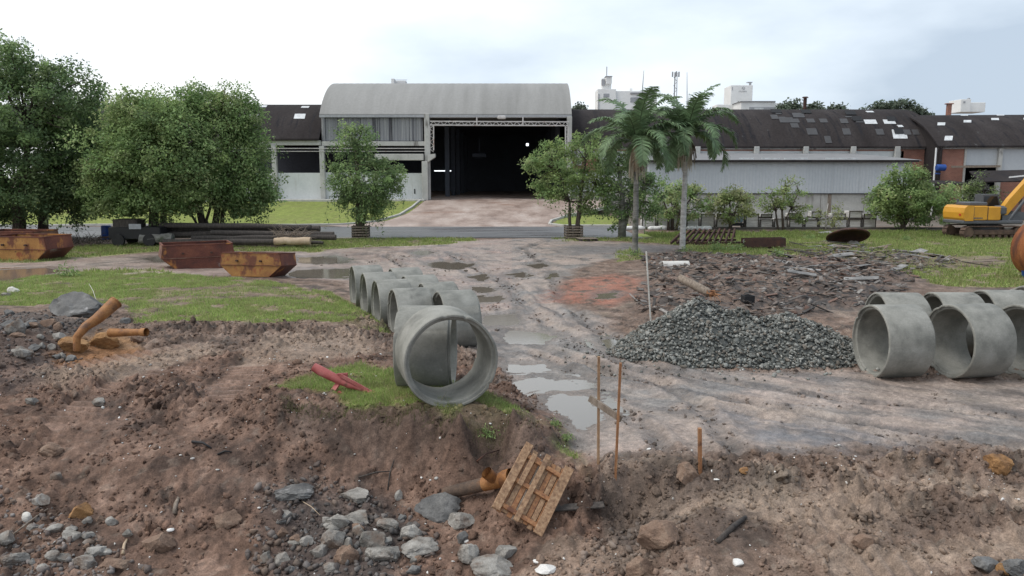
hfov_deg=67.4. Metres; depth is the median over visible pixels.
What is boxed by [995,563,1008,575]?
rock
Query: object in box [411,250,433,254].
puddle
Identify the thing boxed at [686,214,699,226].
slab crate
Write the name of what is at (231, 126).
broad tree
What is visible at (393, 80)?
rooftop units
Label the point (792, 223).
slab crate
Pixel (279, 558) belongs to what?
rock
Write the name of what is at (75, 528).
rock
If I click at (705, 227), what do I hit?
white sack
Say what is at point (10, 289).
rock
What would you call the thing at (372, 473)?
stick
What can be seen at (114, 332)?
rusty pipe stub
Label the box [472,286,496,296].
puddle
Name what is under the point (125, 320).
rock
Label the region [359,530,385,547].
rock
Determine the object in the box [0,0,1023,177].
sky
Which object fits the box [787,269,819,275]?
loose sheet
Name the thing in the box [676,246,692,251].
weed clump
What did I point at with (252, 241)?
log
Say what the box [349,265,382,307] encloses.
concrete pipe
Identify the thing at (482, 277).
puddle
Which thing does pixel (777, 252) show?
weed clump
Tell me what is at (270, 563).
rubble bits
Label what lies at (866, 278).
loose sheet
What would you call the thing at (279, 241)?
log
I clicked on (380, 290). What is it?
concrete pipe
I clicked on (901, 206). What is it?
round tree
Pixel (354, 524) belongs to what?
rock
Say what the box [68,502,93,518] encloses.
rock
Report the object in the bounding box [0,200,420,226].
kerb
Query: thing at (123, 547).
stick
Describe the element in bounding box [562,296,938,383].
gravel heap
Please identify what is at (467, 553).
rock
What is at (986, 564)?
rock
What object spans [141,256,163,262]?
puddle
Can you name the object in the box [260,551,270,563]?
rock
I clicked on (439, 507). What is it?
rock
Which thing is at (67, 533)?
rock
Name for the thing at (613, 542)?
rubble bits
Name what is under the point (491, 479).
broken drain pipe
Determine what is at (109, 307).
rusty pipe
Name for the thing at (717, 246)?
weed clump
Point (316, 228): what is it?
log
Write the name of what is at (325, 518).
rock
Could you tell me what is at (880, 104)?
distant tree
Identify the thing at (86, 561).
rock
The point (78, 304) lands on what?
rock
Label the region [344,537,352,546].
rock
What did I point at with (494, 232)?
road
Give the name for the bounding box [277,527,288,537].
rock
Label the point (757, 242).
rusty trough
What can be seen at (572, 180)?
twin trunk tree
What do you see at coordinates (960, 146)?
brick hall
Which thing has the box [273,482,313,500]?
rock
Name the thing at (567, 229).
tree guard
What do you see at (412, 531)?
rock
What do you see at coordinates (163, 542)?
rock
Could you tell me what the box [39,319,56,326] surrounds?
rock
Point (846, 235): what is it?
rusty disc
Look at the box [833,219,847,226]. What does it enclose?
slab crate
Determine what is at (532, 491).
wooden pallet
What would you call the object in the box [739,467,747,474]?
rock
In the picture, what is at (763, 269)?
debris rubble
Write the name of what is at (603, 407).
cross board
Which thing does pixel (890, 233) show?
grass
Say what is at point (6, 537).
rock
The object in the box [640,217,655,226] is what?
slab crate
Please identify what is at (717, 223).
slab crate
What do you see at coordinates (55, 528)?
rock
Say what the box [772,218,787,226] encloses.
slab crate
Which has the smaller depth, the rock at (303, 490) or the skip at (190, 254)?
the rock at (303, 490)
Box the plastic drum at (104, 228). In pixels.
[101,225,110,239]
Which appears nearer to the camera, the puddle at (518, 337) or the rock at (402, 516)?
the rock at (402, 516)
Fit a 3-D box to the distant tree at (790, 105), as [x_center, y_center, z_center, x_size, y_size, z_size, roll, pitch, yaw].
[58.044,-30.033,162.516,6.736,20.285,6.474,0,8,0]
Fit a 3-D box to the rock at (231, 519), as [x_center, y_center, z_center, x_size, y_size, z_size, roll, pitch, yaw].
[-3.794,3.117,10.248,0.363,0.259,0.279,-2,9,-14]
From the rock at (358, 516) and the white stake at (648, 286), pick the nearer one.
the rock at (358, 516)
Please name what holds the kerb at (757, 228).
on the ground at (754, 423)
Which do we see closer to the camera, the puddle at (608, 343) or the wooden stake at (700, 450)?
the wooden stake at (700, 450)
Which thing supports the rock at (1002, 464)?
on the ground at (754, 423)
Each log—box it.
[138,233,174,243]
[159,223,311,230]
[162,239,273,244]
[168,231,209,237]
[170,226,320,231]
[191,234,336,239]
[210,230,334,235]
[273,237,310,245]
[284,241,323,244]
[677,274,721,301]
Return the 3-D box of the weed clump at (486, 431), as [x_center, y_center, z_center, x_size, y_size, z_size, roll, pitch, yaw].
[-0.368,2.155,11.568,0.376,0.226,0.439,-5,10,-33]
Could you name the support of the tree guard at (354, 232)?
on the ground at (754, 423)
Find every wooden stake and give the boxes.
[597,356,599,464]
[614,363,621,480]
[698,427,701,474]
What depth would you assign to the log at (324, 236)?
44.71 m
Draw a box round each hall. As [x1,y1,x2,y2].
[1,105,424,201]
[163,83,571,199]
[571,109,926,213]
[909,103,1023,215]
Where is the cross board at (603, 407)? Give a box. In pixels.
[588,395,622,421]
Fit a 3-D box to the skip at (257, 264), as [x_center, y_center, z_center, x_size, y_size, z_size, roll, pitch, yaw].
[-10.257,-0.964,31.124,2.603,0.964,1.656,1,3,8]
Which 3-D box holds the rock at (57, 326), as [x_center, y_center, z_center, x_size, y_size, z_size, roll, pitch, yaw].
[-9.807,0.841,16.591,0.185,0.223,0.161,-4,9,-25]
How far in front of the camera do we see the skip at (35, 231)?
40.83 m
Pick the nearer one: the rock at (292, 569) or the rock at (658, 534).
the rock at (658, 534)
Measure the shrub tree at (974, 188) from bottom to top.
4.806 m
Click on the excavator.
(984, 215)
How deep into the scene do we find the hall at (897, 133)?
83.58 m
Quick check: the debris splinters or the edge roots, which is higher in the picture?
the debris splinters
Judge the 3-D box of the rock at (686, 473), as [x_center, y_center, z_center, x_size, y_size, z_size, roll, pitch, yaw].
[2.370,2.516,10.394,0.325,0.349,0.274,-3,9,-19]
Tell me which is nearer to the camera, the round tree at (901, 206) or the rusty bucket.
the rusty bucket
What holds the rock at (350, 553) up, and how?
on the ground at (754, 423)
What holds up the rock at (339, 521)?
on the ground at (754, 423)
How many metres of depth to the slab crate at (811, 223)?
59.91 m
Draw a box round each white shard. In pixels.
[535,564,555,574]
[733,558,743,565]
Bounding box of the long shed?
[646,153,921,219]
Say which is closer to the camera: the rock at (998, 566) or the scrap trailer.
the rock at (998, 566)
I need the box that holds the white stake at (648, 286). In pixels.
[645,251,650,320]
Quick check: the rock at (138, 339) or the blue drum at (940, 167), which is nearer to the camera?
the rock at (138, 339)
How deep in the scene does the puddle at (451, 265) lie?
37.07 m
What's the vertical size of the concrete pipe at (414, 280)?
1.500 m
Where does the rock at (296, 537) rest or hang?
on the ground at (754, 423)
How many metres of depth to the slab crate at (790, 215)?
59.89 m
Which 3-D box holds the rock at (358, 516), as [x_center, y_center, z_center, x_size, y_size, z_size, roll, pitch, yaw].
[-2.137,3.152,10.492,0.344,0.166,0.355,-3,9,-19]
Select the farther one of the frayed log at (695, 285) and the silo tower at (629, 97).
the silo tower at (629, 97)
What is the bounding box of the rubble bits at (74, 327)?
[0,309,83,382]
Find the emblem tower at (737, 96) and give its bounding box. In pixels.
[712,82,778,108]
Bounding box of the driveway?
[327,195,603,226]
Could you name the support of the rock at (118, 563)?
on the ground at (754, 423)
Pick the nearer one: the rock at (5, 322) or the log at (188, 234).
the rock at (5, 322)
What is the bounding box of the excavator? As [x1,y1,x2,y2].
[942,179,1023,238]
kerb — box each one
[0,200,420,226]
[72,237,390,237]
[548,208,617,226]
[644,227,1011,229]
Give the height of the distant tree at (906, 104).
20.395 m
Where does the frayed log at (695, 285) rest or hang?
on the ground at (754, 423)
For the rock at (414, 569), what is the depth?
9.39 m
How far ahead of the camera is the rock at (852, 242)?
45.39 m
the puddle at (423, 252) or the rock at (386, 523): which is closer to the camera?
the rock at (386, 523)
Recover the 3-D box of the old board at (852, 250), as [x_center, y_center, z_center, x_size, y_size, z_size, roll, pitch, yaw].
[17.385,-1.883,39.089,1.815,0.032,0.140,4,15,-9]
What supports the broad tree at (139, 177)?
on the ground at (754, 423)
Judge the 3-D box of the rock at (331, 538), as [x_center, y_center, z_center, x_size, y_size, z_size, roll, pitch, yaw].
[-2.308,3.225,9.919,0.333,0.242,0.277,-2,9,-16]
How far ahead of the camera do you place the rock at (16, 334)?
15.76 m
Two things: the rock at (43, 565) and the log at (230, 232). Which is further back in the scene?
the log at (230, 232)
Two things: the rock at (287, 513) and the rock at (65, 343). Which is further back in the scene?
the rock at (65, 343)
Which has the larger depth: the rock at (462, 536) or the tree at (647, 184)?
the tree at (647, 184)
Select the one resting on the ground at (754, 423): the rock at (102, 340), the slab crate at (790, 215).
the rock at (102, 340)
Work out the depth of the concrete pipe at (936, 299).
17.09 m
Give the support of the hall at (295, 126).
on the ground at (754, 423)
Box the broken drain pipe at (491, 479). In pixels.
[442,467,515,496]
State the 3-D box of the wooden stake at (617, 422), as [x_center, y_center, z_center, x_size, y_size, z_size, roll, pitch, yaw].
[1.432,1.903,10.416,0.077,1.812,0.080,0,8,0]
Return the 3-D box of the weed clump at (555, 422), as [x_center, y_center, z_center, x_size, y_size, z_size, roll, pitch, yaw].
[0.683,2.090,11.912,0.322,0.181,0.240,0,8,0]
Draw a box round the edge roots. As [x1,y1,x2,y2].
[278,395,536,465]
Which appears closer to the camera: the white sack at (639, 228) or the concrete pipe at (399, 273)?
the concrete pipe at (399, 273)
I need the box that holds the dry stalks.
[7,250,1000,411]
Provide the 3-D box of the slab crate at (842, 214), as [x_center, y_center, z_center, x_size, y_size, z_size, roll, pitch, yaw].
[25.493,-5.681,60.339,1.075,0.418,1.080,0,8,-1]
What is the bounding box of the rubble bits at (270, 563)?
[245,460,438,575]
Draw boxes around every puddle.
[0,268,67,280]
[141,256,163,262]
[289,268,349,278]
[298,255,352,264]
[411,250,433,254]
[427,261,478,270]
[467,274,495,280]
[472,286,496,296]
[478,295,505,302]
[482,314,520,326]
[503,330,557,344]
[505,272,533,277]
[506,364,550,372]
[510,372,596,393]
[526,387,629,429]
[527,263,547,268]
[538,273,558,278]
[580,293,617,298]
[585,335,618,348]
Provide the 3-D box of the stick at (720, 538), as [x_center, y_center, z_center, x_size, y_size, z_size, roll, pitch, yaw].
[2.621,2.882,9.150,0.079,0.131,0.724,8,11,44]
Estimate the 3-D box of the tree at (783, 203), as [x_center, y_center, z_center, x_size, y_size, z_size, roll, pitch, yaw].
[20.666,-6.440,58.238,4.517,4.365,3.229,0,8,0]
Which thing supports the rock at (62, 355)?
on the ground at (754, 423)
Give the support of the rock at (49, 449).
on the ground at (754, 423)
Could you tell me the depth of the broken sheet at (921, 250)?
39.60 m
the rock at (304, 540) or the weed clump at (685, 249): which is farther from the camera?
the weed clump at (685, 249)
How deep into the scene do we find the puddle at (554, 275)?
32.99 m
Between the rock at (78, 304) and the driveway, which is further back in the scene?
the driveway
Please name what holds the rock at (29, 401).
on the ground at (754, 423)
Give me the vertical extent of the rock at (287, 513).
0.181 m
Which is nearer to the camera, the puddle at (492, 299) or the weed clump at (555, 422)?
the weed clump at (555, 422)
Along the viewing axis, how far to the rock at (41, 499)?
10.21 m
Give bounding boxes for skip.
[0,229,58,234]
[0,233,73,260]
[158,240,233,268]
[219,252,296,276]
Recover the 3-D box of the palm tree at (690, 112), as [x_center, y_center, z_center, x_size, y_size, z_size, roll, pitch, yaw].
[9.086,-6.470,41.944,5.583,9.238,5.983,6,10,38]
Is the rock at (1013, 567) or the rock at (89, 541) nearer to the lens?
the rock at (1013, 567)
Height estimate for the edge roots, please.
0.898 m
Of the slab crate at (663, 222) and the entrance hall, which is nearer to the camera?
the slab crate at (663, 222)
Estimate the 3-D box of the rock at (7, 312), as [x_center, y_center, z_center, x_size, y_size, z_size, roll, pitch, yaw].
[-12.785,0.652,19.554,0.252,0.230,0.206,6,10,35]
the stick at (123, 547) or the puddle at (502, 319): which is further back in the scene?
the puddle at (502, 319)
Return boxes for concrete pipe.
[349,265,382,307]
[360,272,396,313]
[371,279,411,324]
[387,287,433,332]
[388,267,422,278]
[393,305,456,386]
[395,305,497,406]
[401,274,438,287]
[418,281,458,297]
[433,289,481,346]
[852,304,935,377]
[865,292,931,315]
[923,292,984,356]
[929,303,1016,378]
[973,290,1023,308]
[1002,304,1023,377]
[1010,286,1023,290]
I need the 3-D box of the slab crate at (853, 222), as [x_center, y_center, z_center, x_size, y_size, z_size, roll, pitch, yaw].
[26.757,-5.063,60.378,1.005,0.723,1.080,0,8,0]
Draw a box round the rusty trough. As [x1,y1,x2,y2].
[741,237,785,247]
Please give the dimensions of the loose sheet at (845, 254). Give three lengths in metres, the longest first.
1.200 x 0.320 x 0.041 m
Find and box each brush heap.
[60,231,109,244]
[269,221,314,238]
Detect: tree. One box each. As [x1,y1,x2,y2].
[0,28,116,233]
[24,86,109,228]
[55,82,238,225]
[150,76,289,223]
[320,118,408,236]
[517,128,617,236]
[571,101,588,108]
[581,86,700,253]
[587,146,676,237]
[648,83,740,250]
[648,178,713,229]
[703,183,759,229]
[754,174,813,229]
[774,97,802,108]
[807,100,825,108]
[827,101,848,108]
[859,99,898,108]
[861,162,960,229]
[885,96,922,113]
[915,103,934,114]
[950,170,1008,203]
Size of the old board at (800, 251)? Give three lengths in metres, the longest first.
1.778 x 0.109 x 0.032 m
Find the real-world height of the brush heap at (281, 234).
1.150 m
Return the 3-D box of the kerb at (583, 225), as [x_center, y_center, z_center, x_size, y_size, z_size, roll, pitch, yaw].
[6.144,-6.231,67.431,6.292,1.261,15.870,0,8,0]
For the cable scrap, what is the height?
0.088 m
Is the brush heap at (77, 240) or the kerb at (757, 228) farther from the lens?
the kerb at (757, 228)
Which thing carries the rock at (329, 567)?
on the ground at (754, 423)
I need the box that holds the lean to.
[918,170,1023,211]
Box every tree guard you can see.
[351,225,369,238]
[564,225,582,238]
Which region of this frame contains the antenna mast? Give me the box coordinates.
[672,71,679,107]
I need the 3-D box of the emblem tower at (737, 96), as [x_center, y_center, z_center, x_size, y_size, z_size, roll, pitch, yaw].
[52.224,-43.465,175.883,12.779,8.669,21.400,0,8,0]
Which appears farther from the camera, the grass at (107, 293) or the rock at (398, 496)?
the grass at (107, 293)
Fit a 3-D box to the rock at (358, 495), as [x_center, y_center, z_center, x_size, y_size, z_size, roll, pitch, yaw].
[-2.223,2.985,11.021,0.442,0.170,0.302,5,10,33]
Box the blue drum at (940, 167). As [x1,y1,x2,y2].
[935,164,946,173]
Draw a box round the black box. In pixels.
[740,294,754,302]
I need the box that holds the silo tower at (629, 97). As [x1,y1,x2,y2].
[595,67,656,108]
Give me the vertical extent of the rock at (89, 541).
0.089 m
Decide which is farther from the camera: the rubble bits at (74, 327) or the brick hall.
the brick hall
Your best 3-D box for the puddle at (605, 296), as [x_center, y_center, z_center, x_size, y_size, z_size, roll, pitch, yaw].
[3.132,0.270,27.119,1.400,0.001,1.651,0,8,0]
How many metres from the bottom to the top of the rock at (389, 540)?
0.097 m
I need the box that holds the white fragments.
[0,347,1019,575]
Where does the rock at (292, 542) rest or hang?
on the ground at (754, 423)
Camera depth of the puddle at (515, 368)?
17.14 m
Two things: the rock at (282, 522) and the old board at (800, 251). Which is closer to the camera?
the rock at (282, 522)
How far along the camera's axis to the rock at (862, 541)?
8.60 m
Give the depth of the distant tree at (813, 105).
160.43 m
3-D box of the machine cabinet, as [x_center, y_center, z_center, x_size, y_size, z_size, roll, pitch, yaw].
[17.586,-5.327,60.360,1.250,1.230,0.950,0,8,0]
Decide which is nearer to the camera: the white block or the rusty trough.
the rusty trough
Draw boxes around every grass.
[0,235,1023,287]
[0,270,394,387]
[275,359,578,458]
[643,228,1013,238]
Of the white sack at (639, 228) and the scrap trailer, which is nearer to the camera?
the scrap trailer
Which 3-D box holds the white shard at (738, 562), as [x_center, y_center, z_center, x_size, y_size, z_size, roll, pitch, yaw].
[2.502,3.047,8.531,0.108,0.074,0.119,-2,9,-15]
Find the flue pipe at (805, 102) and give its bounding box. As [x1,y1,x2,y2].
[802,96,808,108]
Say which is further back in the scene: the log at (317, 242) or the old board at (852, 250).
the log at (317, 242)
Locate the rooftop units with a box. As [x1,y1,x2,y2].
[391,78,406,82]
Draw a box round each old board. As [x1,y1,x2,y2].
[784,248,817,253]
[837,249,870,252]
[903,253,933,257]
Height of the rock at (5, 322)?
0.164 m
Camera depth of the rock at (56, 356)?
15.36 m
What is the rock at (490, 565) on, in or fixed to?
on the ground at (754, 423)
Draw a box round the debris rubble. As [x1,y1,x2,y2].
[634,245,957,316]
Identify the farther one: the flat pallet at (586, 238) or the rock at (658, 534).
the flat pallet at (586, 238)
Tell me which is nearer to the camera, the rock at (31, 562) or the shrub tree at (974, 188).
the rock at (31, 562)
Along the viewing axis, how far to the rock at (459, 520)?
10.30 m
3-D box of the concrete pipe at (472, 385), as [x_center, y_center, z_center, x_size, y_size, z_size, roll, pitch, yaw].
[-1.076,1.085,12.384,1.500,1.500,0.960,-3,9,-17]
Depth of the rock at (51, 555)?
9.38 m
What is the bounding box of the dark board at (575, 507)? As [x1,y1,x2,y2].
[554,501,604,511]
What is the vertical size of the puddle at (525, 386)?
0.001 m
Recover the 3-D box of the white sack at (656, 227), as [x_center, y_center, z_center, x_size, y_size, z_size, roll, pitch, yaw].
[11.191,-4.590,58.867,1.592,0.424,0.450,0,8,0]
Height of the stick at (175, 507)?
0.166 m
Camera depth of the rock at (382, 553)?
9.62 m
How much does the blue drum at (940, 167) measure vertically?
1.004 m
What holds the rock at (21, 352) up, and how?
on the ground at (754, 423)
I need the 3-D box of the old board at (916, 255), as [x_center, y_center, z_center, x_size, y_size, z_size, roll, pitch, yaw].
[19.894,-1.523,37.152,1.856,0.031,0.122,9,18,10]
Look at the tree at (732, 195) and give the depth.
57.76 m
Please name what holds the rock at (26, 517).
on the ground at (754, 423)
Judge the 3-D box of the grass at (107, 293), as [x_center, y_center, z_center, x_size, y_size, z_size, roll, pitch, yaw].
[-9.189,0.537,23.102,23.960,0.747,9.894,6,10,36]
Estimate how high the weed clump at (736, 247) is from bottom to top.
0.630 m
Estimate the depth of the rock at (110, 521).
10.00 m
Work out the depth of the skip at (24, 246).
36.75 m
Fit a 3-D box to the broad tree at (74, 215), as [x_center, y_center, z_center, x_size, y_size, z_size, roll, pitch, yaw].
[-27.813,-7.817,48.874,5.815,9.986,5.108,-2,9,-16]
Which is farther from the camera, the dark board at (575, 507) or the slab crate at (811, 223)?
the slab crate at (811, 223)
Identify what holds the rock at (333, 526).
on the ground at (754, 423)
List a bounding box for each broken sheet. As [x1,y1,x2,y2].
[889,264,908,270]
[909,248,927,253]
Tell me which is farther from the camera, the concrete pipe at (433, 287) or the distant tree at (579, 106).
the distant tree at (579, 106)
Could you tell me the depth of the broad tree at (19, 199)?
45.30 m
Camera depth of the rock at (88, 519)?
9.97 m
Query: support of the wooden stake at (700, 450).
on the ground at (754, 423)
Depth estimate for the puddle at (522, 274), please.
33.71 m
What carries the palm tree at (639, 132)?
on the ground at (754, 423)
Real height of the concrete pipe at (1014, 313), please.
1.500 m
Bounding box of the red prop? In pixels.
[311,363,374,393]
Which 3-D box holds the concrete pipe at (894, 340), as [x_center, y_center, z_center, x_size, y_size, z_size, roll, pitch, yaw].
[7.820,1.082,15.773,0.960,1.500,1.500,0,8,-3]
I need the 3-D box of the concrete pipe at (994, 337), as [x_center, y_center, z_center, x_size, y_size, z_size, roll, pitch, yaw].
[9.290,1.066,15.616,0.960,1.500,1.500,-1,8,-9]
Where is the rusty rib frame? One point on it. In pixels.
(699, 241)
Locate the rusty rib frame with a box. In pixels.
[670,228,740,244]
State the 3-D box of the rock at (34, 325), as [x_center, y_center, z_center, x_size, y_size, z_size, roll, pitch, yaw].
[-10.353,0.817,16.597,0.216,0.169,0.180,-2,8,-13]
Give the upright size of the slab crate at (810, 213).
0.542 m
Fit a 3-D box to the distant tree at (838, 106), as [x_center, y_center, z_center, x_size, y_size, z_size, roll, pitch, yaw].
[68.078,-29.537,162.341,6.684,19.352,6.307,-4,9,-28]
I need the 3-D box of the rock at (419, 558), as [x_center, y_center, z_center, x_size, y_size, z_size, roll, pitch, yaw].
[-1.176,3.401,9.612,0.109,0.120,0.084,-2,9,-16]
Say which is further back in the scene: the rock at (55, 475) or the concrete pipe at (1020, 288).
the concrete pipe at (1020, 288)
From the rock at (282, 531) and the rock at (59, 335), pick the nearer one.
the rock at (282, 531)
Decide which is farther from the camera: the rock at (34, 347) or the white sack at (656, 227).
the white sack at (656, 227)
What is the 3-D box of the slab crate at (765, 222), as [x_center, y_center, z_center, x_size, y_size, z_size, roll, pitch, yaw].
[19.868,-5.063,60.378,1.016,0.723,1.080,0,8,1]
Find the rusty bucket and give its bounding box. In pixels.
[1010,225,1023,271]
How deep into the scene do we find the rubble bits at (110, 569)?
9.54 m
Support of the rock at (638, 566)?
on the ground at (754, 423)
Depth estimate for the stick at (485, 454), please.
11.34 m
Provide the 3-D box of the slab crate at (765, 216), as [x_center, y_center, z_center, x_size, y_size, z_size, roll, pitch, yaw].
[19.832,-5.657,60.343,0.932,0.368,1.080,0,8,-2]
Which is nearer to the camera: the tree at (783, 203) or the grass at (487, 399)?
the grass at (487, 399)
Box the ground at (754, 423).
[0,183,1023,575]
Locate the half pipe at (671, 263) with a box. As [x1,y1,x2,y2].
[661,261,689,265]
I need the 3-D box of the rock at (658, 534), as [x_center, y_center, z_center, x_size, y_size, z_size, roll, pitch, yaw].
[1.715,2.909,8.995,0.518,0.381,0.470,1,8,7]
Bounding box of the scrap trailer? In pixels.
[98,218,170,245]
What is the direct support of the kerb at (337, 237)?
on the ground at (754, 423)
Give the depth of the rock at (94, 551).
9.51 m
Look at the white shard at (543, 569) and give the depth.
9.06 m
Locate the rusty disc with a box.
[826,228,869,242]
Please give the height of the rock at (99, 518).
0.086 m
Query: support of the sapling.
on the ground at (754, 423)
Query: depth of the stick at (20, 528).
9.84 m
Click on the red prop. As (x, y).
(341, 379)
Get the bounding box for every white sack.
[626,226,644,229]
[648,225,666,229]
[686,226,696,229]
[696,226,711,229]
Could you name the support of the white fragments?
on the ground at (754, 423)
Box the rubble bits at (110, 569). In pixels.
[0,485,155,575]
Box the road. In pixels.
[0,227,631,237]
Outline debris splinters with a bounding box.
[629,243,960,316]
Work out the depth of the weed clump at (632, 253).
39.48 m
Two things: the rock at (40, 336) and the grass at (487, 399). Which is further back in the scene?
the rock at (40, 336)
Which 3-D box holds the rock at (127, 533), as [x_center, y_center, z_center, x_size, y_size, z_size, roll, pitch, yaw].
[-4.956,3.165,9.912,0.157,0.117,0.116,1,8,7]
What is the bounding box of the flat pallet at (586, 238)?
[576,237,597,240]
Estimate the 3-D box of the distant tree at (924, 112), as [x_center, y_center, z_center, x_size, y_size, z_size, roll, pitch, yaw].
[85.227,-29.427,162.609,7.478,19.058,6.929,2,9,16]
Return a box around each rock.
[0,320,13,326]
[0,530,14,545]
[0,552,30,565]
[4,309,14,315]
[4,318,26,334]
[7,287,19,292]
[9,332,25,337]
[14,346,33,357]
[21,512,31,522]
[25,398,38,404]
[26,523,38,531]
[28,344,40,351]
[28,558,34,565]
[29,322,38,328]
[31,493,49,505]
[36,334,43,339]
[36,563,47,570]
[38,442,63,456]
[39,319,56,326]
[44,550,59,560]
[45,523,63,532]
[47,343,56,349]
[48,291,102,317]
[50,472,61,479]
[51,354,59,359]
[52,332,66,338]
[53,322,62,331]
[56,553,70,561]
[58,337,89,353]
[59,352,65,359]
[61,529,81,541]
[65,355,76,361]
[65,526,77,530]
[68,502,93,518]
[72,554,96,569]
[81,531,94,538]
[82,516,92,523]
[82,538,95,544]
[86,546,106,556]
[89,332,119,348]
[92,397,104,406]
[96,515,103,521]
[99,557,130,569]
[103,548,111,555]
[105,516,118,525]
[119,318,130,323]
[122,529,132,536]
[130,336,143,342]
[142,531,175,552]
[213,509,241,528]
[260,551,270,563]
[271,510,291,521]
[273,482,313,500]
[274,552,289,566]
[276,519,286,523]
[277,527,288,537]
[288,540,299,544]
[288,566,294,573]
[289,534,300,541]
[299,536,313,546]
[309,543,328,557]
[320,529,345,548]
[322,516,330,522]
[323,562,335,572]
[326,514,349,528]
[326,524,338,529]
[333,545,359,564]
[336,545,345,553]
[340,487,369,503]
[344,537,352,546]
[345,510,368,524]
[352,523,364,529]
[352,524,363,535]
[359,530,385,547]
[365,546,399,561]
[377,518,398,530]
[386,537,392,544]
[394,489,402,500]
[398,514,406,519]
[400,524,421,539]
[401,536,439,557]
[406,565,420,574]
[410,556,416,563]
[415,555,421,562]
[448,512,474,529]
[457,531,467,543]
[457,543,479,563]
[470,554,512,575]
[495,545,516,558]
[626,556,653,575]
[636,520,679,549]
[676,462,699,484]
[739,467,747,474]
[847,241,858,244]
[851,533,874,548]
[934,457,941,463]
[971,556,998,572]
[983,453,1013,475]
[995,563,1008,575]
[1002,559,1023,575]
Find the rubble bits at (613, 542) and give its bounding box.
[573,510,690,575]
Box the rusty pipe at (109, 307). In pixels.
[73,297,121,350]
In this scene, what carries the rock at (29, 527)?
on the ground at (754, 423)
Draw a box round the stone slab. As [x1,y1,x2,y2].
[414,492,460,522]
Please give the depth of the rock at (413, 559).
9.57 m
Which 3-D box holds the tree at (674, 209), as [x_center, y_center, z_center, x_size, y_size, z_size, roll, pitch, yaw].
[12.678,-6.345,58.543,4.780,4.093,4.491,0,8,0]
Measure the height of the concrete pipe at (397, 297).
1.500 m
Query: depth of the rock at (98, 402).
12.81 m
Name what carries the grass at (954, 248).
on the ground at (754, 423)
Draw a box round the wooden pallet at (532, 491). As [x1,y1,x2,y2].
[491,441,573,536]
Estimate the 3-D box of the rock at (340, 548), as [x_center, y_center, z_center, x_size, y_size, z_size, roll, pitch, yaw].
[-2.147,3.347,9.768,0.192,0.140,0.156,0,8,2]
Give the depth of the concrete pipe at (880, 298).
17.04 m
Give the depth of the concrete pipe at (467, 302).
19.27 m
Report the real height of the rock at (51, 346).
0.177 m
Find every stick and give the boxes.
[13,508,47,533]
[121,538,127,554]
[172,497,179,514]
[358,471,391,477]
[387,459,394,489]
[476,450,498,461]
[714,515,747,543]
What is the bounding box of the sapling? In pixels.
[812,201,847,228]
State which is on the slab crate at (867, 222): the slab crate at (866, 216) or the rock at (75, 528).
the slab crate at (866, 216)
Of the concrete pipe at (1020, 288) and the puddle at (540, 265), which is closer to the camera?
the concrete pipe at (1020, 288)
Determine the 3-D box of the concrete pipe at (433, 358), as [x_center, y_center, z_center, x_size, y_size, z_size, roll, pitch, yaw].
[-1.511,1.061,13.646,0.960,1.500,1.500,0,8,1]
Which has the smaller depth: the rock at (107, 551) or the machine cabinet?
the rock at (107, 551)
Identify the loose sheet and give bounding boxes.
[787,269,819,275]
[832,252,854,256]
[844,276,878,280]
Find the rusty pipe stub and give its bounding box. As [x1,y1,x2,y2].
[107,328,148,336]
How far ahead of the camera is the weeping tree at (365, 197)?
49.44 m
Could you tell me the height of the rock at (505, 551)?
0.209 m
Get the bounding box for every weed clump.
[53,259,82,276]
[476,423,500,438]
[546,417,564,426]
[559,431,575,441]
[626,248,641,255]
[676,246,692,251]
[704,239,729,250]
[726,241,744,250]
[766,246,786,255]
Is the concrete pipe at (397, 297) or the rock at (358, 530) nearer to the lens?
the rock at (358, 530)
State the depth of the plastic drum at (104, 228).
49.63 m
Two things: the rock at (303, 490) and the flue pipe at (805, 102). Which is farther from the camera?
the flue pipe at (805, 102)
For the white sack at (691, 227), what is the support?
on the ground at (754, 423)
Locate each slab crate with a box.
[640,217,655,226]
[656,214,670,226]
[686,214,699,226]
[699,214,714,226]
[714,214,728,226]
[742,214,758,226]
[758,219,773,226]
[759,214,772,218]
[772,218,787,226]
[784,213,800,218]
[787,219,802,226]
[803,219,818,226]
[807,211,821,217]
[816,218,832,226]
[827,213,845,218]
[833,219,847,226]
[844,211,862,218]
[847,219,861,226]
[860,214,876,219]
[861,218,876,226]
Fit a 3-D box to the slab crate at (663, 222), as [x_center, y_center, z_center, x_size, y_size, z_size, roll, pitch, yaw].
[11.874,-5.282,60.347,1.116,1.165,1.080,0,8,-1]
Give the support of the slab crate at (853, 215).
on the slab crate at (853, 222)
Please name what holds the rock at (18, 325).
on the ground at (754, 423)
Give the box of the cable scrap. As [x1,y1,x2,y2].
[191,440,211,448]
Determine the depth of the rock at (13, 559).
9.22 m
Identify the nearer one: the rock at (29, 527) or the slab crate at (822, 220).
the rock at (29, 527)
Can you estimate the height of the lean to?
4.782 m
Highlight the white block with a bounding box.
[949,98,985,113]

